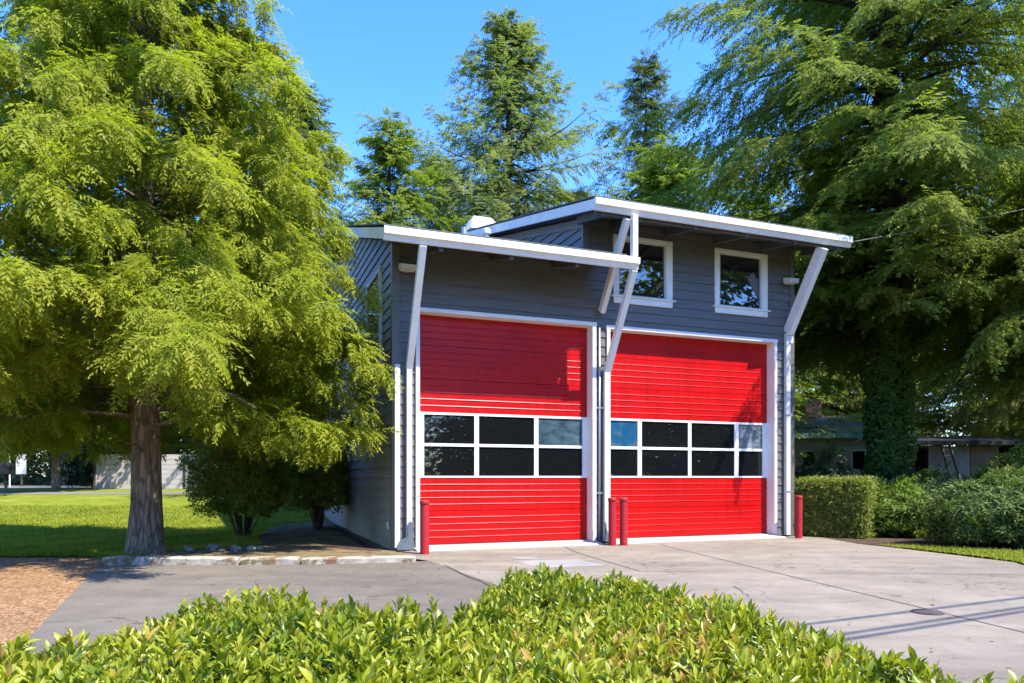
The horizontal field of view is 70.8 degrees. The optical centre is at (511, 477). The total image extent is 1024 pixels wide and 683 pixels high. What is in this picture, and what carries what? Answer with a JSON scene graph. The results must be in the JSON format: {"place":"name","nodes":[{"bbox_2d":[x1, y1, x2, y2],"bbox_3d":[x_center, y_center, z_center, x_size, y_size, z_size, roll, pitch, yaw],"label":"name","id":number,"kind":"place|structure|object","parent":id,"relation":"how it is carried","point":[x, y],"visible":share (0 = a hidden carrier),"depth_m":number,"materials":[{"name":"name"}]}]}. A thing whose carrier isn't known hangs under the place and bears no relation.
{"place":"outdoors","nodes":[
{"label":"outdoors","id":0,"kind":"place"},
{"bbox_2d":[0,485,92,487],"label":"parking lane","id":1,"kind":"structure","parent":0,"point":[35,486],"depth_m":43.04,"materials":[{"name":"grey asphalt"}]},
{"bbox_2d":[0,462,13,487],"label":"drop box","id":2,"kind":"object","parent":1,"relation":"on","point":[6,470],"visible":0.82,"depth_m":36.83,"materials":[{"name":"grey metal"}]},
{"bbox_2d":[16,454,25,486],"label":"sign post","id":3,"kind":"object","parent":1,"relation":"on","point":[21,469],"visible":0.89,"depth_m":41.94,"materials":[{"name":"white metal"}]},
{"bbox_2d":[0,492,189,493],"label":"garden path","id":4,"kind":"structure","parent":0,"point":[82,493],"depth_m":30.33,"materials":[{"name":"concrete"}]},
{"bbox_2d":[0,488,301,491],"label":"lawn","id":5,"kind":"structure","parent":0,"point":[69,490],"depth_m":32.50,"materials":[{"name":"green plant"}]},
{"bbox_2d":[17,331,129,490],"bbox_3d":[-20.160,-3.626,32.729,7.574,8.682,7.984,0,0,-32],"label":"maple tree","id":6,"kind":"object","parent":5,"relation":"on","point":[55,481],"visible":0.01,"depth_m":32.36,"materials":[{"name":"green plant"}]},
{"bbox_2d":[93,452,228,488],"bbox_3d":[-16.635,-0.218,34.205,6.450,1.950,0.110,0,0,0],"label":"plank fence","id":7,"kind":"object","parent":5,"relation":"on","point":[108,475],"visible":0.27,"depth_m":34.20,"materials":[{"name":"white wood"}]},
{"bbox_2d":[0,494,327,557],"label":"lawn","id":8,"kind":"structure","parent":0,"point":[168,500],"depth_m":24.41,"materials":[{"name":"green plant"}]},
{"bbox_2d":[2,370,52,457],"bbox_3d":[-21.300,-3.027,28.999,6.816,7.814,7.186,0,0,22],"label":"maple tree","id":9,"kind":"object","parent":8,"relation":"on","point":[39,420],"visible":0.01,"depth_m":29.72,"materials":[{"name":"green plant"}]},
{"bbox_2d":[0,0,403,553],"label":"cedar tree","id":10,"kind":"object","parent":8,"relation":"on","point":[94,73],"visible":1,"depth_m":11.46,"materials":[{"name":"green plant"}]},
{"bbox_2d":[174,440,298,535],"bbox_3d":[-6.218,0.078,16.435,2.666,2.617,2.896,0,0,-27],"label":"twiggy shrub","id":11,"kind":"object","parent":8,"relation":"on","point":[249,496],"visible":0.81,"depth_m":16.02,"materials":[{"name":"green plant"}]},
{"bbox_2d":[123,520,404,557],"bbox_3d":[-4.325,1.325,17.125,5.150,0.027,10.750,0,0,0],"label":"planting bed","id":12,"kind":"object","parent":8,"relation":"on","point":[302,539],"visible":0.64,"depth_m":13.96,"materials":[{"name":"brown soil"}]},
{"bbox_2d":[185,547,194,551],"bbox_3d":[-5.825,1.312,13.024,0.158,0.111,0.150,0,0,-35],"label":"stone","id":13,"kind":"object","parent":12,"relation":"on","point":[190,549],"visible":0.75,"depth_m":12.98,"materials":[{"name":"grey stone"}]},
{"bbox_2d":[210,544,219,548],"bbox_3d":[-5.552,1.304,13.452,0.160,0.133,0.185,0,0,24],"label":"stone","id":14,"kind":"object","parent":12,"relation":"on","point":[215,546],"visible":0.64,"depth_m":13.40,"materials":[{"name":"grey stone"}]},
{"bbox_2d":[233,546,241,551],"bbox_3d":[-4.958,1.304,13.008,0.148,0.140,0.201,0,0,-13],"label":"stone","id":15,"kind":"object","parent":12,"relation":"on","point":[237,549],"visible":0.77,"depth_m":12.95,"materials":[{"name":"grey stone"}]},
{"bbox_2d":[246,545,256,550],"bbox_3d":[-4.765,1.303,13.148,0.179,0.142,0.196,0,0,31],"label":"stone","id":16,"kind":"object","parent":12,"relation":"on","point":[250,548],"visible":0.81,"depth_m":13.09,"materials":[{"name":"grey stone"}]},
{"bbox_2d":[277,431,349,528],"bbox_3d":[-5.009,0.001,18.470,2.446,2.768,2.581,0,0,-25],"label":"twiggy shrub","id":17,"kind":"object","parent":12,"relation":"on","point":[317,486],"visible":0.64,"depth_m":18.07,"materials":[{"name":"green plant"}]},
{"bbox_2d":[316,525,379,550],"bbox_3d":[-4.597,1.325,16.991,1.534,0.013,9.031,0,0,-20],"label":"mulch bed","id":18,"kind":"object","parent":12,"relation":"on","point":[365,545],"visible":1,"depth_m":14.31,"materials":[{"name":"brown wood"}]},
{"bbox_2d":[0,532,1023,584],"bbox_3d":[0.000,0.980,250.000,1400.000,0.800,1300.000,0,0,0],"label":"ground","id":19,"kind":"structure","parent":0,"point":[983,557],"depth_m":12.58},
{"bbox_2d":[0,557,102,647],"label":"gravel drive","id":20,"kind":"structure","parent":19,"relation":"on","point":[30,587],"depth_m":8.92,"materials":[{"name":"brown gravel"}]},
{"bbox_2d":[60,439,122,487],"bbox_3d":[-21.632,-1.281,37.268,3.370,3.982,3.649,0,0,-29],"label":"laurel shrub","id":21,"kind":"object","parent":19,"relation":"on","point":[81,471],"visible":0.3,"depth_m":36.58,"materials":[{"name":"green plant"}]},
{"bbox_2d":[43,247,187,453],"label":"fir tree","id":22,"kind":"object","parent":19,"relation":"on","point":[177,408],"depth_m":50.49,"materials":[{"name":"green plant"}]},
{"bbox_2d":[102,555,242,565],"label":"kerb block","id":23,"kind":"structure","parent":19,"relation":"on","point":[169,560],"depth_m":11.11,"materials":[{"name":"concrete"}]},
{"bbox_2d":[127,185,311,453],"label":"fir tree","id":24,"kind":"object","parent":19,"relation":"on","point":[174,427],"depth_m":42.27,"materials":[{"name":"green plant"}]},
{"bbox_2d":[25,561,495,659],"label":"asphalt lane","id":25,"kind":"structure","parent":19,"relation":"on","point":[126,594],"depth_m":8.73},
{"bbox_2d":[240,556,301,564],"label":"kerb block","id":26,"kind":"structure","parent":25,"relation":"on","point":[277,560],"depth_m":11.09,"materials":[{"name":"concrete"}]},
{"bbox_2d":[301,555,415,564],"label":"kerb block","id":27,"kind":"structure","parent":25,"relation":"on","point":[355,559],"depth_m":11.30,"materials":[{"name":"concrete"}]},
{"bbox_2d":[166,80,368,451],"bbox_3d":[-11.558,-10.258,38.263,12.375,21.874,13.544,0,0,41],"label":"fir tree","id":28,"kind":"object","parent":19,"relation":"on","point":[310,125],"visible":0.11,"depth_m":37.61,"materials":[{"name":"green plant"}]},
{"bbox_2d":[159,100,471,449],"bbox_3d":[-4.992,-7.161,30.027,14.520,17.340,14.919,0,0,33],"label":"fir tree","id":29,"kind":"object","parent":19,"relation":"on","point":[399,155],"visible":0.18,"depth_m":30.08,"materials":[{"name":"green plant"}]},
{"bbox_2d":[384,148,477,231],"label":"fir tree","id":30,"kind":"object","parent":19,"relation":"on","point":[444,205],"visible":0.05,"depth_m":44.35,"materials":[{"name":"green plant"}]},
{"bbox_2d":[305,3,644,251],"bbox_3d":[-0.767,-11.357,36.374,18.752,25.738,19.106,0,0,-17],"label":"fir tree","id":31,"kind":"object","parent":19,"relation":"on","point":[499,189],"visible":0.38,"depth_m":35.76,"materials":[{"name":"green plant"}]},
{"bbox_2d":[0,561,1023,682],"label":"laurel hedge","id":32,"kind":"object","parent":19,"relation":"on","point":[544,624],"visible":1,"depth_m":3.15,"materials":[{"name":"green plant"}]},
{"bbox_2d":[0,380,1023,484],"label":"wood","id":33,"kind":"object","parent":19,"relation":"on","point":[31,476],"visible":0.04,"depth_m":51.83,"materials":[{"name":"green plant"}]},
{"bbox_2d":[310,195,852,551],"bbox_3d":[0.291,-3.340,19.804,10.160,9.979,13.040,0,0,-21],"label":"fire station","id":34,"kind":"object","parent":19,"relation":"on","point":[595,352],"visible":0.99,"depth_m":14.70,"materials":[{"name":"grey paint"}]},
{"bbox_2d":[366,266,382,367],"bbox_3d":[-2.841,-3.175,14.852,0.075,1.950,1.550,0,0,-21],"label":"window","id":35,"kind":"structure","parent":34,"relation":"in","point":[375,284],"depth_m":14.54,"materials":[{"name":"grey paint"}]},
{"bbox_2d":[420,314,586,544],"bbox_3d":[-0.126,-0.920,14.215,3.677,4.431,0.043,0,0,-21],"label":"garage door","id":36,"kind":"structure","parent":34,"relation":"in","point":[484,463],"depth_m":14.18,"materials":[{"name":"red paint"}]},
{"bbox_2d":[611,234,675,307],"bbox_3d":[2.746,-4.303,15.072,1.531,1.406,0.135,0,0,-21],"label":"window","id":37,"kind":"structure","parent":34,"relation":"in","point":[653,286],"depth_m":15.16,"materials":[{"name":"glass"}]},
{"bbox_2d":[610,332,766,538],"bbox_3d":[3.876,-0.920,15.748,4.289,4.431,0.042,0,0,-21],"label":"garage door","id":38,"kind":"structure","parent":34,"relation":"in","point":[666,463],"depth_m":15.73,"materials":[{"name":"red paint"}]},
{"bbox_2d":[712,248,770,317],"bbox_3d":[5.085,-4.305,15.967,1.528,1.410,0.135,0,0,-21],"label":"window","id":39,"kind":"structure","parent":34,"relation":"in","point":[741,277],"depth_m":16.00,"materials":[{"name":"glass"}]},
{"bbox_2d":[853,209,1023,241],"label":"service wire","id":40,"kind":"object","parent":34,"relation":"attached to","point":[938,226],"visible":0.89,"depth_m":16.32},
{"bbox_2d":[589,46,688,199],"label":"fir tree","id":41,"kind":"object","parent":19,"relation":"on","point":[654,80],"visible":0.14,"depth_m":42.62,"materials":[{"name":"green plant"}]},
{"bbox_2d":[596,130,919,458],"bbox_3d":[7.734,-7.842,35.228,22.378,18.728,21.779,0,0,-29],"label":"conifer tree","id":42,"kind":"object","parent":19,"relation":"on","point":[662,182],"visible":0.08,"depth_m":34.65,"materials":[{"name":"green plant"}]},
{"bbox_2d":[592,0,1023,476],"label":"giant fir","id":43,"kind":"object","parent":19,"relation":"on","point":[888,178],"visible":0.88,"depth_m":19.97,"materials":[{"name":"green plant"}]},
{"bbox_2d":[859,294,918,478],"bbox_3d":[11.506,-2.139,21.996,1.673,6.788,1.673,0,0,0],"label":"ivy","id":44,"kind":"object","parent":43,"relation":"attached to","point":[869,404],"visible":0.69,"depth_m":21.52,"materials":[{"name":"green plant"}]},
{"bbox_2d":[718,180,930,424],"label":"conifer tree","id":45,"kind":"object","parent":19,"relation":"on","point":[762,206],"visible":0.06,"depth_m":42.47,"materials":[{"name":"green plant"}]},
{"bbox_2d":[794,441,859,518],"bbox_3d":[8.103,0.242,18.579,2.021,2.377,2.108,0,0,-29],"label":"rhododendron","id":46,"kind":"object","parent":19,"relation":"on","point":[802,470],"visible":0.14,"depth_m":18.55,"materials":[{"name":"green plant"}]},
{"bbox_2d":[794,400,870,476],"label":"tan house","id":47,"kind":"structure","parent":19,"relation":"on","point":[853,445],"depth_m":33.49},
{"bbox_2d":[801,451,816,466],"bbox_3d":[13.800,-0.850,33.454,0.700,0.800,0.049,0,0,0],"label":"window","id":48,"kind":"structure","parent":47,"relation":"in","point":[802,452],"depth_m":33.43,"materials":[{"name":"beige paint"}]},
{"bbox_2d":[822,451,833,472],"bbox_3d":[14.675,-0.100,33.459,0.550,2.300,0.039,0,0,0],"label":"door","id":49,"kind":"structure","parent":47,"relation":"in","point":[826,451],"depth_m":33.44,"materials":[{"name":"wood"}]},
{"bbox_2d":[851,450,865,470],"bbox_3d":[16.100,-0.800,33.454,0.700,1.000,0.049,0,0,0],"label":"window","id":50,"kind":"structure","parent":47,"relation":"in","point":[857,456],"depth_m":33.43,"materials":[{"name":"black glass"}]},
{"bbox_2d":[783,171,965,447],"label":"conifer tree","id":51,"kind":"object","parent":19,"relation":"on","point":[861,405],"visible":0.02,"depth_m":43.48,"materials":[{"name":"green plant"}]},
{"bbox_2d":[862,462,943,496],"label":"rhododendron","id":52,"kind":"object","parent":19,"relation":"on","point":[887,475],"visible":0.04,"depth_m":19.91,"materials":[{"name":"green plant"}]},
{"bbox_2d":[812,534,1023,550],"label":"bark bed","id":53,"kind":"object","parent":19,"relation":"on","point":[892,540],"visible":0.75,"depth_m":14.82,"materials":[{"name":"brown soil"}]},
{"bbox_2d":[794,474,886,538],"bbox_3d":[7.606,0.689,16.760,1.839,1.556,1.998,0,0,38],"label":"box hedge","id":54,"kind":"object","parent":53,"relation":"on","point":[838,506],"visible":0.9,"depth_m":16.04,"materials":[{"name":"green plant"}]},
{"bbox_2d":[871,474,934,538],"bbox_3d":[8.661,0.650,16.203,1.803,1.511,1.760,0,0,-23],"label":"rhododendron","id":55,"kind":"object","parent":53,"relation":"on","point":[895,515],"visible":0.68,"depth_m":15.90,"materials":[{"name":"green plant"}]},
{"bbox_2d":[885,463,969,502],"bbox_3d":[9.916,0.477,17.073,2.331,1.690,2.388,0,0,-24],"label":"rhododendron","id":56,"kind":"object","parent":53,"relation":"on","point":[926,485],"visible":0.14,"depth_m":17.06,"materials":[{"name":"green plant"}]},
{"bbox_2d":[909,466,1023,547],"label":"rhododendron","id":57,"kind":"object","parent":53,"relation":"on","point":[969,514],"visible":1,"depth_m":13.78,"materials":[{"name":"green plant"}]},
{"bbox_2d":[962,442,1023,487],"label":"rhododendron","id":58,"kind":"object","parent":53,"relation":"on","point":[1015,462],"visible":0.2,"depth_m":17.05,"materials":[{"name":"green plant"}]},
{"bbox_2d":[989,479,1023,545],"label":"rhododendron","id":59,"kind":"object","parent":53,"relation":"on","point":[1011,499],"visible":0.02,"depth_m":14.08,"materials":[{"name":"green plant"}]},
{"bbox_2d":[833,105,1023,457],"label":"conifer tree","id":60,"kind":"object","parent":19,"relation":"on","point":[961,428],"visible":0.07,"depth_m":41.50,"materials":[{"name":"green plant"}]},
{"bbox_2d":[862,436,1023,484],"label":"house","id":61,"kind":"structure","parent":19,"relation":"on","point":[966,457],"depth_m":27.05,"materials":[{"name":"grey wood"}]},
{"bbox_2d":[940,443,961,481],"bbox_3d":[16.178,-0.125,26.331,0.908,2.272,0.351,0,0,32],"label":"ladder","id":62,"kind":"object","parent":19,"relation":"on","point":[953,458],"visible":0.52,"depth_m":26.41,"materials":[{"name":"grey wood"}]},
{"bbox_2d":[878,542,1023,563],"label":"grass verge","id":63,"kind":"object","parent":19,"relation":"on","point":[971,551],"depth_m":12.81,"materials":[{"name":"green plant"}]},
{"bbox_2d":[900,178,1023,435],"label":"giant fir","id":64,"kind":"object","parent":19,"relation":"on","point":[993,348],"visible":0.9,"depth_m":18.64,"materials":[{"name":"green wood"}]},
{"bbox_2d":[911,0,1023,445],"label":"giant fir","id":65,"kind":"object","parent":19,"relation":"on","point":[994,412],"visible":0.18,"depth_m":29.84,"materials":[{"name":"green plant"}]},
{"bbox_2d":[0,0,1023,473],"label":"sky","id":66,"kind":"structure","parent":0,"point":[358,54],"materials":[{"name":"blue"}]},
{"bbox_2d":[403,535,1023,682],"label":"concrete driveway","id":67,"kind":"structure","parent":0,"point":[961,586],"depth_m":9.12,"materials":[{"name":"grey concrete"}]},
{"bbox_2d":[419,500,429,554],"bbox_3d":[-1.533,0.893,12.620,0.175,0.998,0.175,0,0,0],"label":"bollard","id":68,"kind":"object","parent":67,"relation":"on","point":[424,527],"visible":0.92,"depth_m":12.55,"materials":[{"name":"red metal"}]},
{"bbox_2d":[513,556,605,567],"bbox_3d":[0.617,1.338,11.518,1.100,0.001,1.650,0,0,-21],"label":"pavement patch","id":69,"kind":"object","parent":67,"relation":"on","point":[568,563],"visible":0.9,"depth_m":11.34,"materials":[{"name":"concrete"}]},
{"bbox_2d":[608,497,616,545],"bbox_3d":[1.985,0.893,14.250,0.175,0.998,0.175,0,0,-19],"label":"bollard","id":70,"kind":"object","parent":67,"relation":"on","point":[612,521],"visible":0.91,"depth_m":14.18,"materials":[{"name":"red metal"}]},
{"bbox_2d":[619,497,627,545],"bbox_3d":[2.212,0.893,14.270,0.175,0.998,0.175,0,0,-38],"label":"bollard","id":71,"kind":"object","parent":67,"relation":"on","point":[623,521],"visible":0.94,"depth_m":14.20,"materials":[{"name":"red metal"}]},
{"bbox_2d":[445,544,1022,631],"bbox_3d":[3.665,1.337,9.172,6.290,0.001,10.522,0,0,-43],"label":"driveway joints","id":72,"kind":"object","parent":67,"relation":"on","point":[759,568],"visible":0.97,"depth_m":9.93,"materials":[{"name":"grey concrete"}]},
{"bbox_2d":[794,495,802,537],"bbox_3d":[6.350,0.893,15.950,0.175,0.998,0.175,0,0,33],"label":"bollard","id":73,"kind":"object","parent":67,"relation":"on","point":[798,516],"visible":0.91,"depth_m":15.88,"materials":[{"name":"red metal"}]},
{"bbox_2d":[911,609,944,614],"bbox_3d":[4.130,1.333,7.150,0.300,0.011,0.300,0,0,0],"label":"drain cover","id":74,"kind":"object","parent":67,"relation":"on","point":[928,611],"visible":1,"depth_m":7.13,"materials":[{"name":"metal"}]}
]}

